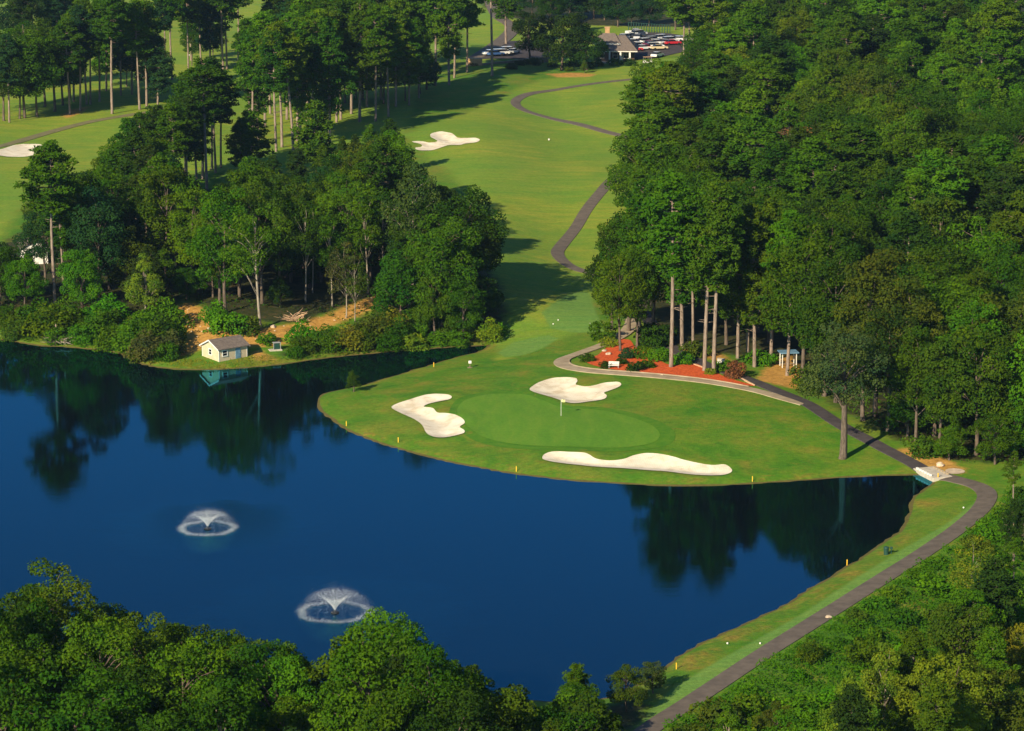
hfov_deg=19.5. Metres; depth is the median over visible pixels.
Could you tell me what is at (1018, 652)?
broadleaf tree
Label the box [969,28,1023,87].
pine tree
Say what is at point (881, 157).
broadleaf tree
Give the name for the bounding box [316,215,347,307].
broadleaf tree
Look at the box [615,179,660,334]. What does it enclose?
pine tree
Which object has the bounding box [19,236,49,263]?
house
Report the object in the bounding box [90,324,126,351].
shrub
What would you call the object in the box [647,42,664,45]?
parked car
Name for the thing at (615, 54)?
window
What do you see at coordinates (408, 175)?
broadleaf tree
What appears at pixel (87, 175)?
broadleaf tree
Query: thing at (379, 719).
broadleaf tree
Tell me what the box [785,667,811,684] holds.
shrub
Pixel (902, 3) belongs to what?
pine tree
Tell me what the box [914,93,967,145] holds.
broadleaf tree
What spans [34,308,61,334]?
shrub
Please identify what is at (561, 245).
cart path
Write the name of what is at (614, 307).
broadleaf tree
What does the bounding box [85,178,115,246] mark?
broadleaf tree
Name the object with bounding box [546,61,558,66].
shrub
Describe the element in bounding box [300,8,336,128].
pine tree
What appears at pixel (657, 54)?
parked car
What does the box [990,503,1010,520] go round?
shrub
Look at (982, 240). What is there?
broadleaf tree
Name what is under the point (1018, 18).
pine tree
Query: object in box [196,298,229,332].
shrub
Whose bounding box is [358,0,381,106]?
pine tree
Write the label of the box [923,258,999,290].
broadleaf tree
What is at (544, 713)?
broadleaf tree
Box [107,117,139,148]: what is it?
pine tree
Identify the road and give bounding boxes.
[468,1,517,57]
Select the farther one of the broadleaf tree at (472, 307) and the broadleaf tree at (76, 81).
the broadleaf tree at (76, 81)
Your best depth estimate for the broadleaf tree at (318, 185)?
495.36 m
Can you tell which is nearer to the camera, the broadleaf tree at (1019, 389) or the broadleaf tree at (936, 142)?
the broadleaf tree at (1019, 389)
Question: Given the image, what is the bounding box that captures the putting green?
[457,394,659,447]
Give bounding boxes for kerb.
[568,329,748,386]
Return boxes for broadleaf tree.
[0,0,32,30]
[0,44,29,120]
[0,45,45,118]
[0,246,21,305]
[0,583,51,675]
[0,602,23,679]
[0,648,56,730]
[0,662,57,730]
[1,21,31,40]
[1,253,48,309]
[3,676,90,727]
[5,583,61,640]
[5,665,150,730]
[7,557,109,669]
[7,633,64,702]
[12,203,68,283]
[14,255,43,297]
[14,596,73,682]
[18,17,88,111]
[18,33,59,116]
[20,188,48,238]
[29,2,46,21]
[30,26,69,106]
[34,0,72,20]
[42,19,83,104]
[52,615,165,712]
[53,177,100,249]
[56,249,103,307]
[57,683,144,730]
[61,609,119,669]
[62,67,87,97]
[62,170,111,255]
[64,186,129,298]
[64,664,175,728]
[82,162,144,229]
[83,619,146,668]
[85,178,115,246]
[85,232,124,289]
[87,156,110,177]
[91,50,118,86]
[91,204,157,273]
[91,602,148,648]
[93,141,123,168]
[98,614,142,644]
[108,225,153,284]
[110,611,181,684]
[116,59,135,86]
[116,128,168,232]
[119,244,168,307]
[123,253,165,307]
[126,635,231,730]
[131,59,155,83]
[135,163,191,284]
[135,698,217,730]
[139,51,174,82]
[146,622,208,698]
[146,622,216,654]
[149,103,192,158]
[155,643,236,728]
[156,248,181,290]
[163,679,276,730]
[167,155,185,170]
[167,183,211,291]
[170,159,191,176]
[171,267,198,299]
[179,27,202,64]
[183,185,263,309]
[185,674,260,730]
[190,195,236,303]
[195,266,230,297]
[197,629,270,687]
[201,21,228,54]
[203,635,249,666]
[213,182,231,197]
[218,202,293,329]
[220,181,298,303]
[220,638,304,715]
[222,187,234,196]
[225,169,238,185]
[227,163,277,270]
[236,654,320,730]
[238,160,269,186]
[255,696,326,730]
[257,189,307,291]
[266,169,286,178]
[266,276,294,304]
[267,173,314,277]
[270,641,322,707]
[271,179,302,192]
[274,640,307,661]
[279,182,324,268]
[285,197,323,302]
[291,176,315,228]
[298,684,351,725]
[300,201,326,292]
[301,636,364,717]
[302,696,357,730]
[303,154,365,213]
[305,165,348,195]
[311,166,369,271]
[311,171,381,285]
[315,621,420,730]
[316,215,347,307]
[320,654,424,730]
[324,241,367,317]
[329,140,395,182]
[337,248,370,321]
[342,606,432,676]
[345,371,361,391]
[352,193,384,292]
[354,687,420,730]
[355,158,405,259]
[364,65,401,103]
[364,631,433,709]
[367,191,397,258]
[369,248,431,318]
[379,162,441,284]
[382,129,420,171]
[387,186,445,275]
[387,642,480,730]
[388,145,412,173]
[391,69,419,100]
[399,159,419,218]
[401,236,464,301]
[401,687,510,730]
[402,51,441,93]
[402,213,483,330]
[410,268,458,333]
[421,673,492,730]
[425,184,509,303]
[425,659,484,719]
[437,186,461,204]
[439,191,468,215]
[439,664,495,694]
[442,279,487,338]
[445,209,501,274]
[446,683,549,730]
[459,216,504,281]
[463,665,488,689]
[466,273,504,321]
[494,697,536,730]
[511,10,548,57]
[516,0,546,13]
[523,705,597,730]
[528,12,592,70]
[541,687,595,728]
[542,717,561,730]
[550,0,587,14]
[556,682,605,717]
[560,689,625,730]
[563,27,609,69]
[580,60,588,72]
[582,222,624,329]
[588,0,616,19]
[592,248,649,350]
[593,191,659,330]
[601,0,633,26]
[604,128,676,206]
[605,664,648,710]
[612,240,658,347]
[618,0,643,21]
[618,190,679,322]
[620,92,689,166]
[625,58,662,110]
[629,178,666,281]
[630,151,672,187]
[632,0,664,25]
[640,661,666,692]
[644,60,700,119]
[645,167,702,281]
[646,155,706,185]
[652,0,675,29]
[660,142,715,182]
[675,43,708,72]
[677,58,704,76]
[678,28,722,72]
[683,31,713,50]
[683,189,710,326]
[687,280,729,344]
[690,8,733,36]
[696,170,756,201]
[705,177,779,209]
[712,702,747,730]
[720,86,759,110]
[722,45,750,68]
[723,54,746,69]
[724,182,764,207]
[726,53,748,69]
[742,183,799,213]
[751,700,796,730]
[755,213,849,380]
[756,324,759,332]
[762,708,825,730]
[765,208,798,342]
[766,39,797,114]
[771,87,827,133]
[775,4,819,68]
[776,43,807,94]
[776,126,811,148]
[779,27,808,71]
[781,62,841,108]
[783,196,832,305]
[788,241,876,402]
[791,64,839,126]
[796,299,842,396]
[796,320,890,459]
[799,102,850,128]
[801,211,865,338]
[807,86,851,119]
[807,198,879,264]
[812,43,855,73]
[814,666,880,730]
[822,141,868,199]
[825,194,875,257]
[826,90,866,133]
[828,113,887,195]
[829,263,903,420]
[832,63,898,131]
[836,52,898,101]
[838,158,894,230]
[840,60,877,107]
[840,246,922,416]
[847,304,924,430]
[849,0,867,16]
[850,92,892,130]
[853,179,899,255]
[859,642,910,730]
[867,52,918,117]
[869,109,934,174]
[871,647,895,674]
[872,709,908,730]
[873,275,948,426]
[875,143,909,180]
[877,95,933,149]
[879,208,930,268]
[882,385,926,436]
[883,265,939,306]
[885,324,948,440]
[891,81,958,132]
[893,652,1005,730]
[902,193,970,258]
[905,244,962,289]
[906,280,1002,365]
[909,273,986,335]
[912,78,969,123]
[912,236,980,323]
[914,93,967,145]
[917,336,970,442]
[919,138,949,170]
[919,324,1023,455]
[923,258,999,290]
[925,602,1006,683]
[927,75,973,112]
[932,9,977,56]
[933,297,1010,432]
[933,418,968,459]
[933,585,1007,653]
[936,215,1023,290]
[944,0,976,28]
[945,112,989,140]
[945,288,1023,388]
[947,534,1008,590]
[950,267,995,325]
[950,662,1023,730]
[952,130,998,254]
[953,71,1008,128]
[959,89,1006,142]
[960,78,1002,115]
[967,409,1021,464]
[971,239,1023,301]
[983,95,1014,125]
[990,259,1023,332]
[992,114,1023,148]
[993,400,1023,452]
[994,277,1023,323]
[998,84,1023,137]
[998,330,1023,406]
[1000,622,1023,686]
[1002,96,1023,143]
[1012,327,1023,395]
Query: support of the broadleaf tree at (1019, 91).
on the ground
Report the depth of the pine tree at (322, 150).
572.95 m
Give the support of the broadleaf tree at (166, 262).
on the ground
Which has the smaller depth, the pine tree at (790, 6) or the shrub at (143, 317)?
the shrub at (143, 317)
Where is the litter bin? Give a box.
[883,546,892,554]
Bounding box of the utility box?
[268,342,281,350]
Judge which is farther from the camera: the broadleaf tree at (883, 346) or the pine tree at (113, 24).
the pine tree at (113, 24)
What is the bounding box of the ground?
[0,0,1023,730]
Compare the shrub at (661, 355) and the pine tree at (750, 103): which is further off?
the pine tree at (750, 103)
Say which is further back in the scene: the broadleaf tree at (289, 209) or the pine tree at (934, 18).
the pine tree at (934, 18)
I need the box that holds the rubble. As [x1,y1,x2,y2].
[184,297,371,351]
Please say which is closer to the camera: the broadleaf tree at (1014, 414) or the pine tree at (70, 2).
the broadleaf tree at (1014, 414)
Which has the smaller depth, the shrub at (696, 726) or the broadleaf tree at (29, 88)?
the shrub at (696, 726)
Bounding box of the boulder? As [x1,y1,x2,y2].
[936,462,943,466]
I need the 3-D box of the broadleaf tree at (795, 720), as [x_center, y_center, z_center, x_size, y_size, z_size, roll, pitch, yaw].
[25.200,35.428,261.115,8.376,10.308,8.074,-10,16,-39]
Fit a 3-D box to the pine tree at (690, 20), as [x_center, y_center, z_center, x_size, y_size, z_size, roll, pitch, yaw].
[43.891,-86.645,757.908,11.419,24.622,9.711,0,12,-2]
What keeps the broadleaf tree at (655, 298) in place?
on the ground
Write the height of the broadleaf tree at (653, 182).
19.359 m
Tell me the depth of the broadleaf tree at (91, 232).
465.55 m
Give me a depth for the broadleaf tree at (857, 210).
464.53 m
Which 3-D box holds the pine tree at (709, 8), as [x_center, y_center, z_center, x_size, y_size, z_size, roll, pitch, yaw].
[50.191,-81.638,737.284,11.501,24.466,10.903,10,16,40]
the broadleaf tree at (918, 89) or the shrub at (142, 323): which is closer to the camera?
the shrub at (142, 323)
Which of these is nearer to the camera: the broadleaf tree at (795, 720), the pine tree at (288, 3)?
the broadleaf tree at (795, 720)
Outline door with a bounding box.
[235,347,240,358]
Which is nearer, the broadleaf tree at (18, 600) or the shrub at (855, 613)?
the broadleaf tree at (18, 600)
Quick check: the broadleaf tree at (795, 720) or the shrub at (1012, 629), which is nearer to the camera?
the broadleaf tree at (795, 720)
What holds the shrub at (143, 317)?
on the ground
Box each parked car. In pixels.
[482,49,490,55]
[487,50,504,55]
[493,48,509,55]
[508,48,519,53]
[631,29,647,33]
[633,34,641,38]
[638,31,646,36]
[638,37,650,41]
[638,44,650,49]
[645,35,658,39]
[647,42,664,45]
[650,44,667,49]
[651,51,663,57]
[654,34,666,37]
[662,36,679,40]
[664,39,681,44]
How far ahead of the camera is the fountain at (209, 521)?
348.70 m
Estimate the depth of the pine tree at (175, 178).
487.40 m
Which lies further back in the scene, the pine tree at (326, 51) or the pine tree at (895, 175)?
the pine tree at (326, 51)
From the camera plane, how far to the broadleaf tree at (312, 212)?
471.64 m
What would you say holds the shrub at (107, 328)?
on the ground
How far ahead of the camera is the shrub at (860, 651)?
296.61 m
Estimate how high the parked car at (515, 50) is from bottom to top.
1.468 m
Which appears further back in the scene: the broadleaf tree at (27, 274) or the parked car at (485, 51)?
the parked car at (485, 51)
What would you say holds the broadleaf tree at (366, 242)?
on the ground
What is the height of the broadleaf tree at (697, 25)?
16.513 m
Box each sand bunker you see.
[0,144,40,156]
[392,394,464,436]
[412,131,479,149]
[530,377,620,402]
[542,451,731,474]
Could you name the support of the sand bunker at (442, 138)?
on the ground
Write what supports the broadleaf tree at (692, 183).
on the ground
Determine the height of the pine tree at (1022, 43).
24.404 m
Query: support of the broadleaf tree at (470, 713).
on the ground
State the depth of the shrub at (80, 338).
449.51 m
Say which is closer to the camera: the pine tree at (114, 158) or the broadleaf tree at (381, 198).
the broadleaf tree at (381, 198)
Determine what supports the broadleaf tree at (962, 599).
on the ground
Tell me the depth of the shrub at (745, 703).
281.44 m
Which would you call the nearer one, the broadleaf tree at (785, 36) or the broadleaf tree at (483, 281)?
the broadleaf tree at (483, 281)
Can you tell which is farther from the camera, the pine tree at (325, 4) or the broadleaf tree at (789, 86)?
the pine tree at (325, 4)
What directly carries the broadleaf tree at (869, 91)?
on the ground
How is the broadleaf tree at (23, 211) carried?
on the ground
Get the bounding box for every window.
[222,349,227,356]
[613,52,617,58]
[623,52,628,58]
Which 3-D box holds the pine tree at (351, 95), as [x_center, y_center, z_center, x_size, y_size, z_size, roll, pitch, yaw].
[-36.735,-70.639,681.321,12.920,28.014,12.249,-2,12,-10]
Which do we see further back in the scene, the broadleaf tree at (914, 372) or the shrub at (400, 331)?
the shrub at (400, 331)
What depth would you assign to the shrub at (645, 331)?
438.78 m
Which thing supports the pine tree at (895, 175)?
on the ground
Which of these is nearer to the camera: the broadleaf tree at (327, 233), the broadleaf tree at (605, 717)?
the broadleaf tree at (605, 717)
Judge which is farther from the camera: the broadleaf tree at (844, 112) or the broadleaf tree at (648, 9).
the broadleaf tree at (648, 9)
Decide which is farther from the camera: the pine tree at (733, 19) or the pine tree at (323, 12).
the pine tree at (733, 19)
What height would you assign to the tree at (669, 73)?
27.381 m
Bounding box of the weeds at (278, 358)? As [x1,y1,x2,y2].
[171,354,281,368]
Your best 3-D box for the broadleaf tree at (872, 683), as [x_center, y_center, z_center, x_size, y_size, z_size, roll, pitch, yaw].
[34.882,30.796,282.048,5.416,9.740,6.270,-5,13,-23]
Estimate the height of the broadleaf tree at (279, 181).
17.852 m
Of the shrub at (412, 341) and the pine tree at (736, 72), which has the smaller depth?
the shrub at (412, 341)
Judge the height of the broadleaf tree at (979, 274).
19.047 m
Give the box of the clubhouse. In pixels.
[594,26,638,63]
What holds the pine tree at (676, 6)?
on the ground
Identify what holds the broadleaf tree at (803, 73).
on the ground
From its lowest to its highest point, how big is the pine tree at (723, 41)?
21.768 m
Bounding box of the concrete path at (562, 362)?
[554,319,802,404]
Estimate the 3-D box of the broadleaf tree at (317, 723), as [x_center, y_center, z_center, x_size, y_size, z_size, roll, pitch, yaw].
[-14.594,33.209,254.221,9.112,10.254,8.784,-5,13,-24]
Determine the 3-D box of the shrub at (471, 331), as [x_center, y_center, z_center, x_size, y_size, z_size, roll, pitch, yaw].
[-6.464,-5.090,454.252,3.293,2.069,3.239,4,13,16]
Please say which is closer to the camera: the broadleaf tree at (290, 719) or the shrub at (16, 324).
the broadleaf tree at (290, 719)
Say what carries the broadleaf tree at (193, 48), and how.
on the ground
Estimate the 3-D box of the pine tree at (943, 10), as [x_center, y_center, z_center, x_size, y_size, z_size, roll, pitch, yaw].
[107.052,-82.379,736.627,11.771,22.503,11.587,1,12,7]
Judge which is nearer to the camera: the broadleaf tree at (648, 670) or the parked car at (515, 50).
the broadleaf tree at (648, 670)
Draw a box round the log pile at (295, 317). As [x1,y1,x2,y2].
[273,309,310,321]
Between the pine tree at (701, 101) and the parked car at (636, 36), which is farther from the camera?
the parked car at (636, 36)
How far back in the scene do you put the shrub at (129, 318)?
455.82 m
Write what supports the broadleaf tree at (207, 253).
on the ground
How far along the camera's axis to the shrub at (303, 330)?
445.68 m
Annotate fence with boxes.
[628,22,669,32]
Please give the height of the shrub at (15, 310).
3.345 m
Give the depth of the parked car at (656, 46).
803.63 m
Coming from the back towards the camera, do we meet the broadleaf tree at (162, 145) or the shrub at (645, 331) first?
the broadleaf tree at (162, 145)
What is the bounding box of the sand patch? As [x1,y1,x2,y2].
[945,468,964,473]
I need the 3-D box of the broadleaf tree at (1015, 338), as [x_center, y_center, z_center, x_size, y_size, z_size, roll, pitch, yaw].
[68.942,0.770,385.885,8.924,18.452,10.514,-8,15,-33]
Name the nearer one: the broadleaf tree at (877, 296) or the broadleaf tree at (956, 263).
the broadleaf tree at (877, 296)
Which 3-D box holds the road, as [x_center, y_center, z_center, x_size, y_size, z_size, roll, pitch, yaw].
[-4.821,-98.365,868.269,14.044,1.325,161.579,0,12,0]
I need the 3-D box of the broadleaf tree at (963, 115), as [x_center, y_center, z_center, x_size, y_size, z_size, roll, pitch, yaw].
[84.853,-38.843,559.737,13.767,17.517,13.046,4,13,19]
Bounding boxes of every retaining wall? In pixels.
[468,58,482,65]
[482,56,549,64]
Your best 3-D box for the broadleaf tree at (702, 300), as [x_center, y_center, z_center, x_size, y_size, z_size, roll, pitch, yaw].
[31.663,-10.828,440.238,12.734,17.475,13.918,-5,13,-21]
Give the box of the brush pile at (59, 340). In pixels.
[43,333,78,345]
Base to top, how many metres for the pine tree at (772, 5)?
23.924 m
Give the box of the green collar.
[449,391,675,451]
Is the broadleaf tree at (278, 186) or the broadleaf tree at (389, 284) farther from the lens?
the broadleaf tree at (278, 186)
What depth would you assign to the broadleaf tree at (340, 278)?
456.88 m
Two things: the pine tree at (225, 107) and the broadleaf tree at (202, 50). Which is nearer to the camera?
the pine tree at (225, 107)
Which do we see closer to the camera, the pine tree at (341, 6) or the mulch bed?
the mulch bed
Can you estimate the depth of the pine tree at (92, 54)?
709.10 m
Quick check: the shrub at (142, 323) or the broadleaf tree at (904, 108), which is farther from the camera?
the broadleaf tree at (904, 108)
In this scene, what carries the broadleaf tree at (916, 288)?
on the ground
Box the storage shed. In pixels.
[199,335,249,361]
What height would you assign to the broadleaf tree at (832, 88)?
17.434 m
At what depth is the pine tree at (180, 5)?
747.30 m
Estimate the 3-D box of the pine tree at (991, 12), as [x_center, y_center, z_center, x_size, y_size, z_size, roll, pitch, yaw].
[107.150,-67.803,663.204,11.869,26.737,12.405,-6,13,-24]
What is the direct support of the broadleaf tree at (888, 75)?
on the ground
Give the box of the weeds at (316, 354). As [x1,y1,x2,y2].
[0,323,496,364]
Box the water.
[0,340,931,700]
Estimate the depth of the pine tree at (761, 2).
742.69 m
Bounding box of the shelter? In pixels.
[777,349,798,367]
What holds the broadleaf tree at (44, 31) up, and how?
on the ground
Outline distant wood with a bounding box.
[0,0,1023,730]
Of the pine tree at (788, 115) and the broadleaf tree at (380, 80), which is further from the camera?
the broadleaf tree at (380, 80)
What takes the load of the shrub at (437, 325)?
on the ground
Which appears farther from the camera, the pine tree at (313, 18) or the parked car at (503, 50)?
the parked car at (503, 50)
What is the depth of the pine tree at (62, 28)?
682.40 m
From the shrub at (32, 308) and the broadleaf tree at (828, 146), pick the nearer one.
the shrub at (32, 308)
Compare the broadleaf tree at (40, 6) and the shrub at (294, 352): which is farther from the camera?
the broadleaf tree at (40, 6)
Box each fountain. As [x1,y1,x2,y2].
[178,508,239,535]
[298,585,373,623]
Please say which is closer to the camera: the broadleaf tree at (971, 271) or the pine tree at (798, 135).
the broadleaf tree at (971, 271)
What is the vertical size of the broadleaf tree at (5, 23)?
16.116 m
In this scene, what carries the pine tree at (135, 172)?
on the ground
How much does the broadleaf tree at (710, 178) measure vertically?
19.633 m
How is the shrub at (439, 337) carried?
on the ground
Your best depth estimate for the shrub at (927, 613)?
312.21 m
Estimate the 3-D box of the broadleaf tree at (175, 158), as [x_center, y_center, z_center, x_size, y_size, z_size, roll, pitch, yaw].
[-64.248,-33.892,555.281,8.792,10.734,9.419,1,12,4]
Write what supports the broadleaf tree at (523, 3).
on the ground
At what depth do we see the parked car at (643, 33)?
827.80 m
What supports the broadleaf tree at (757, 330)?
on the ground
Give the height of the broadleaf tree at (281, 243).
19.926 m
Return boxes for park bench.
[608,361,618,367]
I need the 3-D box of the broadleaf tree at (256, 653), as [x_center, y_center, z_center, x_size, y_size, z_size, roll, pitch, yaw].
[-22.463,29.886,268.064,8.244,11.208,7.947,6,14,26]
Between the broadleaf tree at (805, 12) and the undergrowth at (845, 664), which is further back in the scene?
the broadleaf tree at (805, 12)
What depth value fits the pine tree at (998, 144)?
484.29 m
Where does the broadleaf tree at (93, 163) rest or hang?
on the ground
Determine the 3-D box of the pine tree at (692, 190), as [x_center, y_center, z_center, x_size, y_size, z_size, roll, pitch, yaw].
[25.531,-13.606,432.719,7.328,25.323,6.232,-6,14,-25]
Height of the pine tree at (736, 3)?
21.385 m
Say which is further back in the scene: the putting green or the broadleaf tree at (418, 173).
the broadleaf tree at (418, 173)
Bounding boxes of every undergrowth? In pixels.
[1,244,505,337]
[661,485,1023,730]
[847,386,1023,462]
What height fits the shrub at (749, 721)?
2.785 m
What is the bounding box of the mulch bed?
[587,339,753,385]
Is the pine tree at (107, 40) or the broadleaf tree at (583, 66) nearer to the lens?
the pine tree at (107, 40)
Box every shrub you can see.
[0,312,27,330]
[0,319,30,341]
[13,306,33,318]
[16,296,54,325]
[17,301,74,340]
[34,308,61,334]
[43,327,69,345]
[48,295,85,327]
[63,315,89,335]
[66,323,97,347]
[79,306,96,317]
[80,308,116,340]
[90,292,131,321]
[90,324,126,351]
[97,308,123,330]
[100,324,123,340]
[108,321,141,355]
[114,310,154,336]
[121,314,139,324]
[123,328,165,364]
[127,334,157,363]
[131,310,161,328]
[134,320,174,353]
[140,296,194,328]
[140,312,182,338]
[151,341,179,362]
[157,328,187,357]
[164,325,186,341]
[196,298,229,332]
[209,311,248,336]
[229,314,261,336]
[255,332,276,346]
[281,318,320,345]
[284,346,305,359]
[289,335,316,354]
[307,323,341,353]
[321,326,339,335]
[327,322,365,354]
[353,310,394,345]
[356,326,378,352]
[376,328,405,352]
[377,306,409,328]
[382,314,413,345]
[397,300,437,333]
[399,332,429,351]
[409,323,428,339]
[426,330,451,346]
[431,311,461,330]
[438,327,457,337]
[445,329,472,348]
[459,327,477,338]
[474,316,502,345]
[481,321,508,336]
[505,63,517,69]
[514,60,524,65]
[524,57,543,65]
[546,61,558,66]
[563,66,573,71]
[565,60,582,66]
[578,353,595,362]
[584,61,594,68]
[587,320,617,341]
[593,59,604,66]
[596,336,621,347]
[598,361,612,368]
[606,58,623,65]
[615,358,628,364]
[618,347,635,358]
[624,59,636,65]
[625,361,644,371]
[631,345,651,359]
[633,322,669,349]
[641,360,655,368]
[646,347,668,362]
[647,321,678,346]
[668,720,709,730]
[673,351,694,364]
[678,340,711,358]
[686,696,748,730]
[704,368,716,374]
[716,359,731,371]
[723,359,746,379]
[730,693,767,716]
[733,682,759,696]
[741,348,778,367]
[746,711,784,730]
[769,691,830,727]
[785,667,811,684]
[787,363,815,385]
[789,376,827,395]
[793,637,824,664]
[813,686,838,708]
[828,637,854,652]
[841,607,869,629]
[841,636,890,671]
[858,595,894,612]
[859,625,886,643]
[874,639,943,693]
[878,584,906,602]
[880,607,920,630]
[886,708,917,730]
[902,435,945,459]
[905,566,927,581]
[914,571,961,601]
[920,556,946,570]
[923,609,947,620]
[924,648,946,665]
[959,533,993,560]
[972,516,1001,529]
[974,523,1009,543]
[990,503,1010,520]
[998,582,1023,607]
[1004,623,1017,643]
[1007,486,1023,498]
[1016,605,1023,624]
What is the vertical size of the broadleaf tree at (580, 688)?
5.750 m
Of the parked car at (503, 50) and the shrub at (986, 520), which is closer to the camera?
the shrub at (986, 520)
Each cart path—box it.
[0,108,163,147]
[510,78,650,320]
[633,474,996,730]
[642,312,927,471]
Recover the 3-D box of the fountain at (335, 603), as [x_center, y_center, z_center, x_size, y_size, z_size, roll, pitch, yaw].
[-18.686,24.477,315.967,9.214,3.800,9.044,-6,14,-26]
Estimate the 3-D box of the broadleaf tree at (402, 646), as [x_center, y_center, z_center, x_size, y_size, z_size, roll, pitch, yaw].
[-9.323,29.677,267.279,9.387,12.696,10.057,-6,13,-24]
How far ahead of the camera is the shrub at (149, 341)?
437.55 m
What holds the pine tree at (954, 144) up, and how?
on the ground
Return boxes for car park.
[483,41,551,58]
[635,32,702,58]
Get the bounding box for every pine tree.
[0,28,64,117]
[0,33,25,122]
[5,0,42,32]
[13,139,84,302]
[36,193,80,291]
[38,0,72,26]
[47,17,85,114]
[59,0,98,104]
[63,0,74,10]
[64,9,94,101]
[67,4,101,110]
[85,4,115,104]
[87,0,132,113]
[91,0,113,101]
[91,41,116,90]
[95,145,126,198]
[103,4,127,94]
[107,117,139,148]
[112,2,159,94]
[112,126,151,221]
[118,144,158,255]
[120,0,155,109]
[121,111,148,133]
[124,154,158,238]
[125,0,168,106]
[137,104,178,163]
[139,155,174,254]
[140,32,176,104]
[147,151,167,226]
[149,0,179,57]
[150,0,192,79]
[163,71,215,169]
[163,161,194,267]
[171,56,232,190]
[172,96,206,175]
[174,0,206,68]
[174,6,202,60]
[179,175,206,246]
[180,90,213,179]
[187,76,226,178]
[188,0,215,60]
[191,65,232,168]
[193,0,233,57]
[194,55,234,172]
[202,0,237,68]
[211,0,243,68]
[214,69,241,167]
[223,117,253,166]
[227,155,269,199]
[230,17,252,109]
[232,0,252,59]
[232,42,272,139]
[233,25,263,110]
[234,109,275,160]
[235,156,248,170]
[242,11,275,125]
[243,174,272,286]
[244,30,292,151]
[250,24,305,146]
[251,20,313,149]
[258,9,276,113]
[260,0,277,20]
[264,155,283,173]
[271,0,285,19]
[274,0,289,21]
[275,12,294,119]
[275,19,326,140]
[283,0,296,12]
[284,17,317,127]
[285,149,308,176]
[287,99,336,166]
[288,0,311,16]
[293,3,315,120]
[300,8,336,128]
[302,17,358,142]
[305,8,344,62]
[310,0,334,109]
[311,143,329,166]
[321,154,340,179]
[326,0,356,119]
[326,10,352,121]
[334,136,350,154]
[340,0,390,121]
[344,0,368,113]
[348,145,373,181]
[349,134,364,158]
[354,133,409,265]
[356,3,395,121]
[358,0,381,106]
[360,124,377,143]
[372,0,399,99]
[377,5,405,116]
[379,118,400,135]
[382,1,418,106]
[386,0,422,33]
[397,18,433,105]
[399,175,437,226]
[406,0,436,29]
[411,17,433,97]
[416,0,456,85]
[421,195,460,270]
[425,0,469,84]
[447,0,473,77]
[462,0,493,72]
[486,0,493,75]
[486,0,523,43]
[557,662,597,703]
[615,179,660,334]
[617,68,677,125]
[617,112,680,196]
[625,139,671,191]
[633,169,712,366]
[646,179,705,347]
[655,0,700,54]
[664,1,702,35]
[669,116,717,173]
[670,185,706,346]
[673,193,744,370]
[676,70,722,121]
[682,71,730,130]
[683,111,746,183]
[684,178,744,369]
[689,102,718,131]
[690,50,735,153]
[692,0,732,38]
[694,101,738,177]
[702,26,747,67]
[711,199,779,358]
[714,65,770,114]
[714,115,767,195]
[717,0,746,24]
[720,113,792,190]
[721,203,779,366]
[728,11,743,42]
[728,87,768,118]
[729,198,766,354]
[730,0,772,22]
[731,9,770,56]
[732,2,780,56]
[732,87,770,127]
[738,53,793,114]
[742,138,790,188]
[744,34,798,108]
[746,141,804,209]
[749,196,803,355]
[757,126,836,212]
[759,210,815,375]
[762,0,788,37]
[768,99,809,146]
[770,0,815,41]
[784,135,846,207]
[792,52,850,104]
[798,19,834,65]
[801,0,849,26]
[801,159,878,231]
[809,121,829,138]
[813,119,871,166]
[814,6,862,61]
[816,0,859,29]
[822,14,870,63]
[825,122,894,196]
[828,683,873,730]
[850,112,880,169]
[851,13,890,69]
[857,0,904,41]
[857,166,909,237]
[872,209,938,285]
[875,133,930,189]
[877,17,923,57]
[882,173,938,242]
[884,41,930,87]
[888,0,911,18]
[891,42,931,88]
[891,626,935,711]
[900,0,945,36]
[900,14,942,65]
[902,147,969,230]
[904,678,972,730]
[914,132,978,242]
[917,52,965,100]
[927,0,966,28]
[929,36,975,78]
[931,45,983,91]
[932,18,979,77]
[936,2,973,33]
[941,155,1001,255]
[946,12,983,62]
[955,134,1023,209]
[958,554,1023,637]
[962,144,999,206]
[963,0,987,64]
[965,0,1023,46]
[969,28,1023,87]
[972,162,1023,283]
[974,52,1018,99]
[974,626,1020,727]
[980,0,1018,34]
[986,189,1023,270]
[990,143,1023,215]
[997,498,1023,560]
[997,537,1023,595]
[1001,450,1022,497]
[1006,0,1023,22]
[1007,69,1023,119]
[1012,14,1023,46]
[1013,0,1023,16]
[1017,39,1023,68]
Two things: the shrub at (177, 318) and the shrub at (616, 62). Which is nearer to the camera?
the shrub at (177, 318)
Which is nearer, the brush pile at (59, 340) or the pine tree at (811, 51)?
the brush pile at (59, 340)
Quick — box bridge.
[913,466,951,481]
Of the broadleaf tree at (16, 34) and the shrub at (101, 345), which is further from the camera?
the broadleaf tree at (16, 34)
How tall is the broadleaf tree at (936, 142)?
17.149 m
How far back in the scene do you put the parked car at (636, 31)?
834.06 m
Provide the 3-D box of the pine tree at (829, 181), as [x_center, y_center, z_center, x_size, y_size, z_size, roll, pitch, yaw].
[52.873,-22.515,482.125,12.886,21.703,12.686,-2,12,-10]
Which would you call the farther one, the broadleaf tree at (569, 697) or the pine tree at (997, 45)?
the pine tree at (997, 45)
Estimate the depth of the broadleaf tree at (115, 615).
282.15 m

